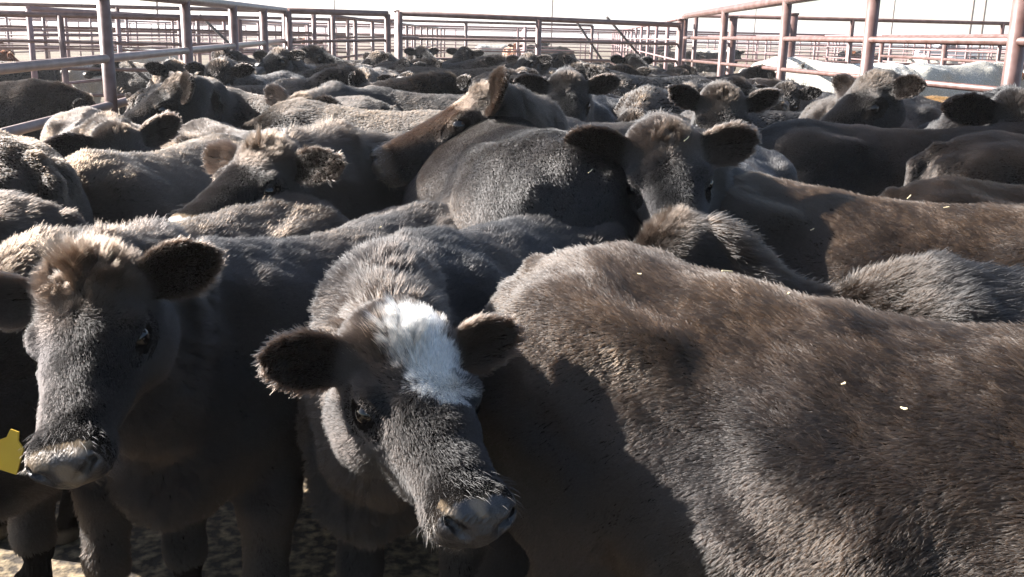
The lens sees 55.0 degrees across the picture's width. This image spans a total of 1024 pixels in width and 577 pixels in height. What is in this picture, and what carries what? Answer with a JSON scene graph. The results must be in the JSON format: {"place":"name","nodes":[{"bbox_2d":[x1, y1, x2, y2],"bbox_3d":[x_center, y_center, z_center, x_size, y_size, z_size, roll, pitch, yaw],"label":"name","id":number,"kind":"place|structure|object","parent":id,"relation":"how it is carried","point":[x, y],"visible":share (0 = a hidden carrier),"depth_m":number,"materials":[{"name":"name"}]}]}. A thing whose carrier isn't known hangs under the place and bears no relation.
{"place":"outdoors","nodes":[
{"label":"outdoors","id":0,"kind":"place"},
{"bbox_2d":[0,32,1005,576],"bbox_3d":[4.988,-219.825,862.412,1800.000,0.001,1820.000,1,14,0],"label":"ground","id":1,"kind":"structure","parent":0,"point":[314,550],"depth_m":2.95,"materials":[{"name":"soil"}]},
{"bbox_2d":[0,50,19,61],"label":"calf","id":2,"kind":"object","parent":1,"relation":"on","point":[6,55],"visible":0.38,"depth_m":14.88},
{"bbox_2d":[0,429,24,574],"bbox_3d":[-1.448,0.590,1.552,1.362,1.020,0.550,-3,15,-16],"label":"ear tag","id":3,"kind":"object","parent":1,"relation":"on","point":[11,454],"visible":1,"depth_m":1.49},
{"bbox_2d":[0,61,60,81],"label":"calf","id":4,"kind":"object","parent":1,"relation":"on","point":[51,75],"visible":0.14,"depth_m":13.86},
{"bbox_2d":[0,129,93,539],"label":"calf","id":5,"kind":"object","parent":1,"relation":"on","point":[35,168],"visible":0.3,"depth_m":2.74},
{"bbox_2d":[0,189,94,576],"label":"calf","id":6,"kind":"object","parent":1,"relation":"on","point":[20,213],"visible":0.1,"depth_m":2.56},
{"bbox_2d":[0,78,95,139],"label":"calf","id":7,"kind":"object","parent":1,"relation":"on","point":[25,100],"visible":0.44,"depth_m":8.37},
{"bbox_2d":[60,60,129,103],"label":"calf","id":8,"kind":"object","parent":1,"relation":"on","point":[90,87],"visible":0.23,"depth_m":14.82},
{"bbox_2d":[0,18,216,58],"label":"pipe fence","id":9,"kind":"object","parent":1,"relation":"on","point":[92,22],"visible":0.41,"depth_m":48.22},
{"bbox_2d":[39,106,182,157],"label":"calf","id":10,"kind":"object","parent":1,"relation":"on","point":[66,133],"visible":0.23,"depth_m":4.06},
{"bbox_2d":[83,61,152,114],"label":"calf","id":11,"kind":"object","parent":1,"relation":"on","point":[131,82],"visible":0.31,"depth_m":14.18},
{"bbox_2d":[0,11,242,96],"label":"pipe fence","id":12,"kind":"object","parent":1,"relation":"on","point":[62,42],"visible":0.25,"depth_m":11.67,"materials":[{"name":"metal"}]},
{"bbox_2d":[0,16,247,56],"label":"pipe fence","id":13,"kind":"object","parent":1,"relation":"on","point":[8,36],"visible":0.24,"depth_m":36.14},
{"bbox_2d":[116,87,132,111],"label":"calf","id":14,"kind":"object","parent":1,"relation":"on","point":[128,95],"depth_m":7.30},
{"bbox_2d":[0,0,286,135],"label":"pipe fence","id":15,"kind":"object","parent":1,"relation":"on","point":[107,58],"visible":0.35,"depth_m":7.82,"materials":[{"name":"metal"}]},
{"bbox_2d":[114,48,177,62],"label":"calf","id":16,"kind":"object","parent":1,"relation":"on","point":[160,59],"visible":0.05,"depth_m":23.25},
{"bbox_2d":[64,132,244,226],"bbox_3d":[-1.312,0.051,3.489,0.591,1.105,1.765,4,15,12],"label":"calf","id":17,"kind":"object","parent":1,"relation":"on","point":[119,186],"visible":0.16,"depth_m":3.15},
{"bbox_2d":[0,2,316,53],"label":"pipe fence","id":18,"kind":"object","parent":1,"relation":"on","point":[313,20],"visible":0.31,"depth_m":16.31,"materials":[{"name":"metal"}]},
{"bbox_2d":[25,6,309,108],"bbox_3d":[-6.095,-4.714,20.971,0.080,2.031,17.169,1,14,0],"label":"pipe fence","id":19,"kind":"object","parent":1,"relation":"on","point":[32,35],"visible":0.32,"depth_m":14.50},
{"bbox_2d":[0,10,337,86],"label":"pipe fence","id":20,"kind":"object","parent":1,"relation":"on","point":[127,37],"visible":0.2,"depth_m":24.47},
{"bbox_2d":[0,10,349,62],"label":"pipe fence","id":21,"kind":"object","parent":1,"relation":"on","point":[347,51],"visible":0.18,"depth_m":20.58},
{"bbox_2d":[0,189,350,576],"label":"calf","id":22,"kind":"object","parent":1,"relation":"on","point":[27,509],"visible":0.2,"depth_m":2.23},
{"bbox_2d":[144,57,255,87],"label":"calf","id":23,"kind":"object","parent":1,"relation":"on","point":[158,71],"visible":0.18,"depth_m":7.43},
{"bbox_2d":[199,14,229,42],"bbox_3d":[-4.017,-3.437,15.633,1.813,1.737,0.044,-8,17,-31],"label":"leaning pole","id":24,"kind":"object","parent":1,"relation":"on","point":[217,32],"visible":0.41,"depth_m":15.13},
{"bbox_2d":[161,117,285,148],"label":"calf","id":25,"kind":"object","parent":1,"relation":"on","point":[197,128],"visible":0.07,"depth_m":4.68},
{"bbox_2d":[0,199,457,576],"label":"calf","id":26,"kind":"object","parent":1,"relation":"on","point":[167,412],"visible":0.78,"depth_m":1.87},
{"bbox_2d":[211,48,256,62],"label":"calf","id":27,"kind":"object","parent":1,"relation":"on","point":[237,56],"visible":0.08,"depth_m":10.59},
{"bbox_2d":[183,54,304,85],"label":"calf","id":28,"kind":"object","parent":1,"relation":"on","point":[223,70],"visible":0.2,"depth_m":7.12},
{"bbox_2d":[128,62,367,108],"bbox_3d":[-1.700,-0.906,6.846,1.816,1.272,0.586,0,14,-6],"label":"calf","id":29,"kind":"object","parent":1,"relation":"on","point":[348,75],"visible":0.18,"depth_m":6.68},
{"bbox_2d":[238,61,260,66],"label":"calf","id":30,"kind":"object","parent":1,"relation":"on","point":[253,65],"visible":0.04,"depth_m":9.04},
{"bbox_2d":[121,70,400,126],"bbox_3d":[-1.373,-0.545,5.405,1.459,1.305,1.357,4,15,12],"label":"calf","id":31,"kind":"object","parent":1,"relation":"on","point":[187,96],"visible":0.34,"depth_m":5.14},
{"bbox_2d":[205,44,345,65],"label":"calf","id":32,"kind":"object","parent":1,"relation":"on","point":[316,54],"visible":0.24,"depth_m":10.10},
{"bbox_2d":[269,38,302,48],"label":"calf","id":33,"kind":"object","parent":1,"relation":"on","point":[271,46],"visible":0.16,"depth_m":38.63},
{"bbox_2d":[167,114,406,221],"bbox_3d":[-0.344,-0.011,3.663,0.790,1.182,2.146,14,19,41],"label":"calf","id":34,"kind":"object","parent":1,"relation":"on","point":[326,159],"visible":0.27,"depth_m":2.90},
{"bbox_2d":[253,46,372,74],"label":"calf","id":35,"kind":"object","parent":1,"relation":"on","point":[278,58],"visible":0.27,"depth_m":8.89},
{"bbox_2d":[297,61,353,77],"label":"calf","id":36,"kind":"object","parent":1,"relation":"on","point":[308,73],"visible":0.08,"depth_m":8.79},
{"bbox_2d":[285,8,390,60],"bbox_3d":[-2.401,-2.828,13.804,1.586,2.105,0.086,-9,18,-35],"label":"pipe fence","id":37,"kind":"object","parent":1,"relation":"on","point":[386,15],"visible":0.55,"depth_m":13.55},
{"bbox_2d":[238,97,442,133],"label":"calf","id":38,"kind":"object","parent":1,"relation":"on","point":[303,111],"visible":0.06,"depth_m":4.81},
{"bbox_2d":[262,80,464,111],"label":"calf","id":39,"kind":"object","parent":1,"relation":"on","point":[327,92],"visible":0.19,"depth_m":6.09},
{"bbox_2d":[270,68,471,94],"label":"calf","id":40,"kind":"object","parent":1,"relation":"on","point":[438,82],"visible":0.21,"depth_m":6.55},
{"bbox_2d":[358,50,398,65],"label":"calf","id":41,"kind":"object","parent":1,"relation":"on","point":[372,58],"visible":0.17,"depth_m":11.51},
{"bbox_2d":[360,66,399,82],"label":"calf","id":42,"kind":"object","parent":1,"relation":"on","point":[371,75],"visible":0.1,"depth_m":8.39},
{"bbox_2d":[330,15,444,61],"bbox_3d":[-2.967,-6.976,29.974,0.080,2.071,28.571,1,14,0],"label":"pipe fence","id":43,"kind":"object","parent":1,"relation":"on","point":[355,55],"visible":0.3,"depth_m":19.81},
{"bbox_2d":[377,71,413,80],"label":"calf","id":44,"kind":"object","parent":1,"relation":"on","point":[387,76],"visible":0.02,"depth_m":8.05},
{"bbox_2d":[393,10,398,57],"bbox_3d":[-1.664,-3.027,14.409,0.130,2.022,0.130,1,14,0],"label":"gate post","id":45,"kind":"object","parent":1,"relation":"on","point":[395,48],"visible":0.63,"depth_m":14.21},
{"bbox_2d":[396,10,683,65],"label":"pen gate","id":46,"kind":"structure","parent":45,"relation":"attached to","point":[537,41],"depth_m":14.70,"materials":[{"name":"metal"}]},
{"bbox_2d":[351,57,442,67],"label":"calf","id":47,"kind":"object","parent":1,"relation":"on","point":[433,61],"visible":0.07,"depth_m":10.90},
{"bbox_2d":[381,56,426,70],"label":"calf","id":48,"kind":"object","parent":1,"relation":"on","point":[401,63],"visible":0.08,"depth_m":10.64},
{"bbox_2d":[397,45,439,60],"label":"calf","id":49,"kind":"object","parent":1,"relation":"on","point":[420,52],"visible":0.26,"depth_m":13.13},
{"bbox_2d":[371,53,506,70],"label":"calf","id":50,"kind":"object","parent":1,"relation":"on","point":[487,61],"visible":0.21,"depth_m":10.87},
{"bbox_2d":[251,212,633,576],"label":"calf","id":51,"kind":"object","parent":1,"relation":"on","point":[387,351],"visible":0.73,"depth_m":1.42},
{"bbox_2d":[328,17,593,62],"bbox_3d":[-1.150,-5.533,24.397,6.734,2.131,0.078,-3,15,-17],"label":"pipe fence","id":52,"kind":"object","parent":1,"relation":"on","point":[466,23],"visible":0.56,"depth_m":24.27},
{"bbox_2d":[442,45,483,63],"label":"calf","id":53,"kind":"object","parent":1,"relation":"on","point":[462,53],"visible":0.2,"depth_m":13.18},
{"bbox_2d":[396,60,552,78],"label":"calf","id":54,"kind":"object","parent":1,"relation":"on","point":[472,72],"visible":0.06,"depth_m":9.89},
{"bbox_2d":[475,44,508,55],"bbox_3d":[-0.572,-9.260,39.692,1.835,1.164,0.684,3,15,8],"label":"cow","id":55,"kind":"object","parent":1,"relation":"on","point":[502,46],"visible":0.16,"depth_m":39.43},
{"bbox_2d":[0,17,996,63],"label":"pipe fence","id":56,"kind":"object","parent":1,"relation":"on","point":[597,47],"visible":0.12,"depth_m":41.64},
{"bbox_2d":[0,21,1004,62],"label":"pipe fence","id":57,"kind":"object","parent":1,"relation":"on","point":[906,51],"visible":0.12,"depth_m":55.27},
{"bbox_2d":[0,18,1005,63],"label":"pipe fence","id":58,"kind":"object","parent":1,"relation":"on","point":[621,51],"visible":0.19,"depth_m":31.27,"materials":[{"name":"metal"}]},
{"bbox_2d":[1,20,1005,62],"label":"pipe fence","id":59,"kind":"object","parent":1,"relation":"on","point":[486,31],"visible":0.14,"depth_m":71.59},
{"bbox_2d":[485,68,528,79],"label":"calf","id":60,"kind":"object","parent":1,"relation":"on","point":[512,72],"visible":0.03,"depth_m":8.15},
{"bbox_2d":[473,74,547,85],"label":"calf","id":61,"kind":"object","parent":1,"relation":"on","point":[511,78],"depth_m":7.67},
{"bbox_2d":[502,43,522,55],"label":"calf","id":62,"kind":"object","parent":1,"relation":"on","point":[511,46],"visible":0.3,"depth_m":32.19},
{"bbox_2d":[401,115,642,241],"bbox_3d":[-0.063,-0.019,3.547,0.708,1.268,1.965,-2,15,-13],"label":"calf","id":63,"kind":"object","parent":1,"relation":"on","point":[493,169],"visible":0.32,"depth_m":2.59},
{"bbox_2d":[520,26,526,54],"bbox_3d":[0.468,-11.801,49.106,0.080,2.051,47.069,1,14,0],"label":"pipe fence","id":64,"kind":"object","parent":1,"relation":"on","point":[524,32],"visible":0.37,"depth_m":26.21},
{"bbox_2d":[510,66,540,74],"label":"calf","id":65,"kind":"object","parent":1,"relation":"on","point":[529,70],"visible":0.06,"depth_m":9.79},
{"bbox_2d":[369,65,690,190],"bbox_3d":[0.246,-0.253,4.231,0.626,1.395,2.210,11,17,32],"label":"calf","id":66,"kind":"object","parent":1,"relation":"on","point":[398,161],"visible":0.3,"depth_m":3.34},
{"bbox_2d":[505,51,568,74],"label":"calf","id":67,"kind":"object","parent":1,"relation":"on","point":[531,60],"visible":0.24,"depth_m":10.11},
{"bbox_2d":[526,43,549,50],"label":"calf","id":68,"kind":"object","parent":1,"relation":"on","point":[544,44],"visible":0.14,"depth_m":42.54},
{"bbox_2d":[533,46,576,58],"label":"calf","id":69,"kind":"object","parent":1,"relation":"on","point":[559,48],"visible":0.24,"depth_m":35.61},
{"bbox_2d":[471,63,651,84],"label":"calf","id":70,"kind":"object","parent":1,"relation":"on","point":[630,70],"visible":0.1,"depth_m":9.16},
{"bbox_2d":[549,51,579,68],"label":"calf","id":71,"kind":"object","parent":1,"relation":"on","point":[561,59],"visible":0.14,"depth_m":12.03},
{"bbox_2d":[513,65,621,122],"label":"calf","id":72,"kind":"object","parent":1,"relation":"on","point":[571,91],"visible":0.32,"depth_m":5.12},
{"bbox_2d":[576,23,604,63],"bbox_3d":[1.809,-3.950,18.045,1.682,1.785,0.044,-8,17,-34],"label":"leaning pole","id":73,"kind":"object","parent":1,"relation":"on","point":[592,45],"visible":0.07,"depth_m":17.64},
{"bbox_2d":[609,85,630,96],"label":"calf","id":74,"kind":"object","parent":1,"relation":"on","point":[620,91],"visible":0.08,"depth_m":8.27},
{"bbox_2d":[577,59,665,72],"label":"calf","id":75,"kind":"object","parent":1,"relation":"on","point":[658,69],"visible":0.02,"depth_m":12.56},
{"bbox_2d":[606,16,642,57],"bbox_3d":[2.467,-3.691,16.933,2.161,1.868,0.044,-7,17,-29],"label":"leaning pole","id":76,"kind":"object","parent":1,"relation":"on","point":[624,37],"visible":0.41,"depth_m":16.44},
{"bbox_2d":[564,61,711,89],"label":"calf","id":77,"kind":"object","parent":1,"relation":"on","point":[588,70],"visible":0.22,"depth_m":8.94},
{"bbox_2d":[610,52,670,77],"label":"calf","id":78,"kind":"object","parent":1,"relation":"on","point":[634,60],"visible":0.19,"depth_m":10.71},
{"bbox_2d":[611,16,681,69],"bbox_3d":[4.376,-8.790,37.467,0.080,2.181,43.166,2,14,4],"label":"pipe fence","id":79,"kind":"object","parent":1,"relation":"on","point":[656,39],"visible":0.23,"depth_m":25.37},
{"bbox_2d":[613,83,686,122],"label":"calf","id":80,"kind":"object","parent":1,"relation":"on","point":[637,103],"visible":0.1,"depth_m":5.98},
{"bbox_2d":[638,46,672,59],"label":"calf","id":81,"kind":"object","parent":1,"relation":"on","point":[644,49],"visible":0.28,"depth_m":46.87},
{"bbox_2d":[655,72,681,75],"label":"calf","id":82,"kind":"object","parent":1,"relation":"on","point":[674,74],"depth_m":11.26},
{"bbox_2d":[662,67,688,75],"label":"calf","id":83,"kind":"object","parent":1,"relation":"on","point":[681,71],"visible":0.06,"depth_m":11.97},
{"bbox_2d":[674,19,684,66],"bbox_3d":[2.639,-3.277,15.765,0.130,2.022,0.130,1,14,0],"label":"gate post","id":84,"kind":"object","parent":1,"relation":"on","point":[680,21],"visible":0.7,"depth_m":15.54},
{"bbox_2d":[562,108,797,226],"bbox_3d":[0.684,0.043,3.316,0.592,1.296,1.794,7,16,21],"label":"calf","id":85,"kind":"object","parent":1,"relation":"on","point":[658,158],"visible":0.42,"depth_m":2.60},
{"bbox_2d":[658,51,708,69],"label":"calf","id":86,"kind":"object","parent":1,"relation":"on","point":[688,56],"visible":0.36,"depth_m":30.04},
{"bbox_2d":[672,64,699,75],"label":"calf","id":87,"kind":"object","parent":1,"relation":"on","point":[691,70],"visible":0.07,"depth_m":13.22},
{"bbox_2d":[604,75,789,111],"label":"calf","id":88,"kind":"object","parent":1,"relation":"on","point":[746,87],"visible":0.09,"depth_m":6.79},
{"bbox_2d":[697,72,716,76],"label":"calf","id":89,"kind":"object","parent":1,"relation":"on","point":[708,74],"visible":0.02,"depth_m":13.62},
{"bbox_2d":[696,49,726,72],"bbox_3d":[7.881,-8.876,38.942,1.835,1.164,0.684,7,15,21],"label":"cow","id":90,"kind":"object","parent":1,"relation":"on","point":[707,50],"visible":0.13,"depth_m":38.71},
{"bbox_2d":[657,63,775,79],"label":"calf","id":91,"kind":"object","parent":1,"relation":"on","point":[758,71],"visible":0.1,"depth_m":10.77},
{"bbox_2d":[696,50,744,73],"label":"calf","id":92,"kind":"object","parent":1,"relation":"on","point":[713,68],"visible":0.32,"depth_m":30.62},
{"bbox_2d":[666,78,782,130],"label":"calf","id":93,"kind":"object","parent":1,"relation":"on","point":[718,102],"visible":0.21,"depth_m":4.14},
{"bbox_2d":[725,16,738,73],"bbox_3d":[2.931,-2.649,13.344,0.130,2.022,0.130,1,14,0],"label":"gate post","id":94,"kind":"object","parent":1,"relation":"on","point":[733,22],"visible":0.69,"depth_m":13.15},
{"bbox_2d":[665,80,800,128],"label":"calf","id":95,"kind":"object","parent":1,"relation":"on","point":[766,118],"visible":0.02,"depth_m":6.51},
{"bbox_2d":[711,77,781,87],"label":"calf","id":96,"kind":"object","parent":1,"relation":"on","point":[768,82],"visible":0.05,"depth_m":9.67},
{"bbox_2d":[471,237,1023,576],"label":"calf","id":97,"kind":"object","parent":1,"relation":"on","point":[666,414],"visible":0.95,"depth_m":1.37},
{"bbox_2d":[787,13,798,57],"bbox_3d":[3.172,-2.146,11.407,0.130,2.022,0.130,1,14,0],"label":"gate post","id":98,"kind":"object","parent":1,"relation":"on","point":[793,33],"visible":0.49,"depth_m":11.16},
{"bbox_2d":[754,78,832,111],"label":"calf","id":99,"kind":"object","parent":1,"relation":"on","point":[797,97],"visible":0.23,"depth_m":6.97},
{"bbox_2d":[632,201,1023,324],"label":"calf","id":100,"kind":"object","parent":1,"relation":"on","point":[942,286],"visible":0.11,"depth_m":2.09},
{"bbox_2d":[739,56,921,94],"bbox_3d":[3.377,-1.865,10.896,0.786,1.339,2.110,-13,20,-43],"label":"cow","id":101,"kind":"object","parent":1,"relation":"on","point":[823,83],"visible":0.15,"depth_m":10.53},
{"bbox_2d":[681,0,1023,91],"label":"pipe fence","id":102,"kind":"object","parent":1,"relation":"on","point":[1013,43],"visible":0.45,"depth_m":7.55,"materials":[{"name":"metal"}]},
{"bbox_2d":[691,14,1023,66],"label":"pipe fence","id":103,"kind":"object","parent":1,"relation":"on","point":[849,49],"visible":0.27,"depth_m":16.93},
{"bbox_2d":[842,50,877,61],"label":"calf","id":104,"kind":"object","parent":1,"relation":"on","point":[854,53],"visible":0.15,"depth_m":35.86},
{"bbox_2d":[707,34,1023,69],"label":"pipe fence","id":105,"kind":"object","parent":1,"relation":"on","point":[890,48],"visible":0.08,"depth_m":27.87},
{"bbox_2d":[797,60,941,128],"bbox_3d":[1.983,-0.562,5.599,0.760,1.389,1.942,9,16,28],"label":"calf","id":106,"kind":"object","parent":1,"relation":"on","point":[882,98],"visible":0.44,"depth_m":4.79},
{"bbox_2d":[736,41,1005,63],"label":"pipe fence","id":107,"kind":"object","parent":1,"relation":"on","point":[925,45],"visible":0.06,"depth_m":49.42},
{"bbox_2d":[720,170,1023,284],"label":"calf","id":108,"kind":"object","parent":1,"relation":"on","point":[849,232],"visible":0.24,"depth_m":2.52},
{"bbox_2d":[757,118,1023,196],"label":"calf","id":109,"kind":"object","parent":1,"relation":"on","point":[865,160],"visible":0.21,"depth_m":4.00},
{"bbox_2d":[888,0,895,50],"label":"utility pole","id":110,"kind":"object","parent":1,"relation":"on","point":[892,18],"visible":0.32,"depth_m":81.72,"materials":[{"name":"grey wood"}]},
{"bbox_2d":[818,42,1004,63],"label":"pipe fence","id":111,"kind":"object","parent":1,"relation":"on","point":[910,53],"visible":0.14,"depth_m":52.43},
{"bbox_2d":[907,55,957,63],"bbox_3d":[15.219,-7.917,35.856,1.835,1.164,0.684,10,17,32],"label":"cow","id":112,"kind":"object","parent":1,"relation":"on","point":[925,61],"visible":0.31,"depth_m":35.58},
{"bbox_2d":[878,34,1007,64],"bbox_3d":[6.054,-2.298,12.797,0.080,1.951,8.073,2,14,1],"label":"pipe fence","id":113,"kind":"object","parent":1,"relation":"on","point":[943,59],"visible":0.34,"depth_m":13.91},
{"bbox_2d":[877,174,1023,204],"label":"calf","id":114,"kind":"object","parent":1,"relation":"on","point":[952,189],"visible":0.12,"depth_m":3.07},
{"bbox_2d":[904,130,1023,185],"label":"calf","id":115,"kind":"object","parent":1,"relation":"on","point":[996,156],"visible":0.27,"depth_m":3.57},
{"bbox_2d":[906,61,1023,96],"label":"cow","id":116,"kind":"object","parent":1,"relation":"on","point":[983,73],"visible":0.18,"depth_m":10.72},
{"bbox_2d":[916,82,1023,129],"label":"calf","id":117,"kind":"object","parent":1,"relation":"on","point":[1003,104],"visible":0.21,"depth_m":4.11},
{"bbox_2d":[966,0,974,62],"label":"utility pole","id":118,"kind":"object","parent":1,"relation":"on","point":[972,13],"depth_m":57.65,"materials":[{"name":"grey wood"}]},
{"bbox_2d":[977,0,986,58],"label":"utility pole","id":119,"kind":"object","parent":1,"relation":"on","point":[983,17],"depth_m":59.58,"materials":[{"name":"grey wood"}]},
{"bbox_2d":[0,0,1012,46],"label":"sky","id":120,"kind":"structure","parent":0,"point":[633,10],"materials":[{"name":"white"}]},
{"bbox_2d":[923,95,948,101],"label":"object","id":121,"kind":"object","parent":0,"point":[938,98],"visible":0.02,"depth_m":7.17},
{"bbox_2d":[914,45,985,63],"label":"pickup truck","id":122,"kind":"object","parent":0,"point":[958,53],"visible":0.1,"depth_m":78.64,"materials":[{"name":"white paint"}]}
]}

